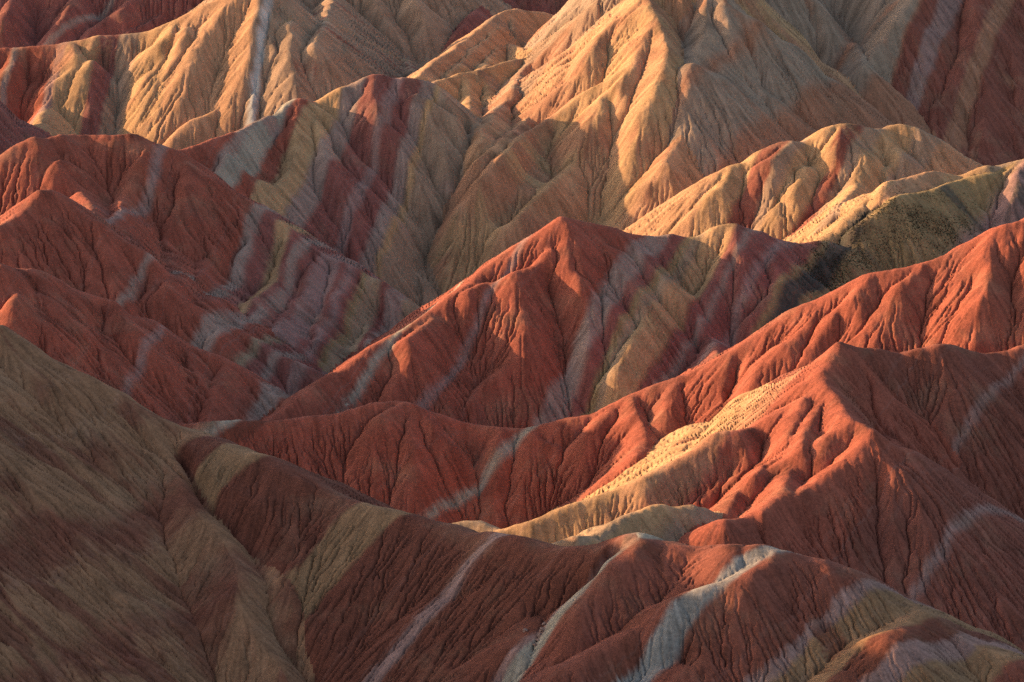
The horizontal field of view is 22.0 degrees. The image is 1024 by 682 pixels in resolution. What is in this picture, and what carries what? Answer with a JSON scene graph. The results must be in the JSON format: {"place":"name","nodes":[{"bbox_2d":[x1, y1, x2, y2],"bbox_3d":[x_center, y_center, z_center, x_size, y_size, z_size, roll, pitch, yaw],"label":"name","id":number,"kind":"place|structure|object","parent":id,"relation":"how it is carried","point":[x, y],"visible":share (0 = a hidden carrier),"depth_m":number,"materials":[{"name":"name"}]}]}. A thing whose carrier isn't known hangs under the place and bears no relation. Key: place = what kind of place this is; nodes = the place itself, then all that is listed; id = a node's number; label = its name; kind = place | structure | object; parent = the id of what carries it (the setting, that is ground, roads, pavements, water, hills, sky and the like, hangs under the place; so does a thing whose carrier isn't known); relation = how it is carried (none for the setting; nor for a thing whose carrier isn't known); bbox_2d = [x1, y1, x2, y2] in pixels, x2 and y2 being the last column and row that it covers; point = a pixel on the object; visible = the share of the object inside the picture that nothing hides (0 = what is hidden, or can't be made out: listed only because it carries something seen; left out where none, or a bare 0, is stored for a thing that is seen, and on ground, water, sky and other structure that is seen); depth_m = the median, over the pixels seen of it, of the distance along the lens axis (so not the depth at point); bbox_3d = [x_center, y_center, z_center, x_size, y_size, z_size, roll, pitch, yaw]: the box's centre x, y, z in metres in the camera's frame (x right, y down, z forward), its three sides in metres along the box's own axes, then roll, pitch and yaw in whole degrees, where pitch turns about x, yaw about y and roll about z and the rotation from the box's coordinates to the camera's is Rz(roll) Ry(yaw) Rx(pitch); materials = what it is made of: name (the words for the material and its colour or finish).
{"place":"outdoors","nodes":[
{"label":"outdoors","id":0,"kind":"place"},
{"bbox_2d":[0,100,51,154],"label":"hill","id":1,"kind":"structure","parent":0,"point":[14,129],"depth_m":657.34,"materials":[{"name":"red stone"}]},
{"bbox_2d":[0,0,204,47],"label":"ridge","id":2,"kind":"structure","parent":0,"point":[25,23],"depth_m":833.26,"materials":[{"name":"stone"}]},
{"bbox_2d":[0,263,289,423],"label":"hill","id":3,"kind":"structure","parent":0,"point":[156,367],"depth_m":460.12,"materials":[{"name":"red stone"}]},
{"bbox_2d":[0,325,314,681],"bbox_3d":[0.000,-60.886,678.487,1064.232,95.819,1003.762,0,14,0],"label":"hill","id":4,"kind":"structure","parent":0,"point":[125,556],"depth_m":328.65,"materials":[{"name":"brown stone"}]},
{"bbox_2d":[0,0,321,149],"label":"ridge","id":5,"kind":"structure","parent":0,"point":[199,74],"depth_m":728.05,"materials":[{"name":"stone"}]},
{"bbox_2d":[0,189,327,395],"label":"hill","id":6,"kind":"structure","parent":0,"point":[72,243],"depth_m":496.54,"materials":[{"name":"red stone"}]},
{"bbox_2d":[0,133,419,372],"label":"hill","id":7,"kind":"structure","parent":0,"point":[319,303],"depth_m":547.24,"materials":[{"name":"red stone"}]},
{"bbox_2d":[179,74,481,306],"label":"hill","id":8,"kind":"structure","parent":0,"point":[366,172],"depth_m":626.78,"materials":[{"name":"stone"}]},
{"bbox_2d":[182,0,511,120],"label":"hill","id":9,"kind":"structure","parent":0,"point":[347,42],"depth_m":768.42,"materials":[{"name":"beige stone"}]},
{"bbox_2d":[406,8,553,118],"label":"hill","id":10,"kind":"structure","parent":0,"point":[474,70],"depth_m":727.97,"materials":[{"name":"beige stone"}]},
{"bbox_2d":[441,0,567,51],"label":"hill","id":11,"kind":"structure","parent":0,"point":[472,21],"depth_m":836.52,"materials":[{"name":"brown stone"}]},
{"bbox_2d":[259,216,877,427],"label":"hill","id":12,"kind":"structure","parent":0,"point":[558,318],"depth_m":492.13,"materials":[{"name":"red stone"}]},
{"bbox_2d":[452,504,722,545],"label":"hill","id":13,"kind":"structure","parent":0,"point":[667,522],"depth_m":379.88,"materials":[{"name":"beige stone"}]},
{"bbox_2d":[174,427,1023,681],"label":"hill","id":14,"kind":"structure","parent":0,"point":[387,593],"depth_m":314.38,"materials":[{"name":"red stone"}]},
{"bbox_2d":[178,218,1023,528],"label":"ridge","id":15,"kind":"structure","parent":0,"point":[410,458],"depth_m":449.07,"materials":[{"name":"stone"}]},
{"bbox_2d":[427,0,862,294],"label":"hill","id":16,"kind":"structure","parent":0,"point":[576,117],"depth_m":646.77,"materials":[{"name":"beige stone"}]},
{"bbox_2d":[524,0,935,177],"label":"hill","id":17,"kind":"structure","parent":0,"point":[748,85],"depth_m":674.86,"materials":[{"name":"beige stone"}]},
{"bbox_2d":[494,343,1023,650],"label":"hill","id":18,"kind":"structure","parent":0,"point":[839,453],"depth_m":393.10,"materials":[{"name":"red stone"}]},
{"bbox_2d":[622,123,983,242],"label":"hill","id":19,"kind":"structure","parent":0,"point":[812,183],"depth_m":593.91,"materials":[{"name":"beige stone"}]},
{"bbox_2d":[768,342,1023,519],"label":"ridge","id":20,"kind":"structure","parent":0,"point":[969,403],"depth_m":420.36,"materials":[{"name":"stone"}]},
{"bbox_2d":[784,159,1022,243],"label":"ridge","id":21,"kind":"structure","parent":0,"point":[925,181],"depth_m":556.29,"materials":[{"name":"stone"}]},
{"bbox_2d":[830,0,1023,165],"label":"hill","id":22,"kind":"structure","parent":0,"point":[952,71],"depth_m":721.32,"materials":[{"name":"red stone"}]},
{"bbox_2d":[839,159,1023,270],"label":"hill","id":23,"kind":"structure","parent":0,"point":[1000,192],"depth_m":550.51,"materials":[{"name":"soil"}]},
{"bbox_2d":[788,178,1023,291],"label":"scrub","id":24,"kind":"object","parent":23,"relation":"on","point":[842,251],"visible":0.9,"depth_m":542.79,"materials":[{"name":"green plant"}]}
]}

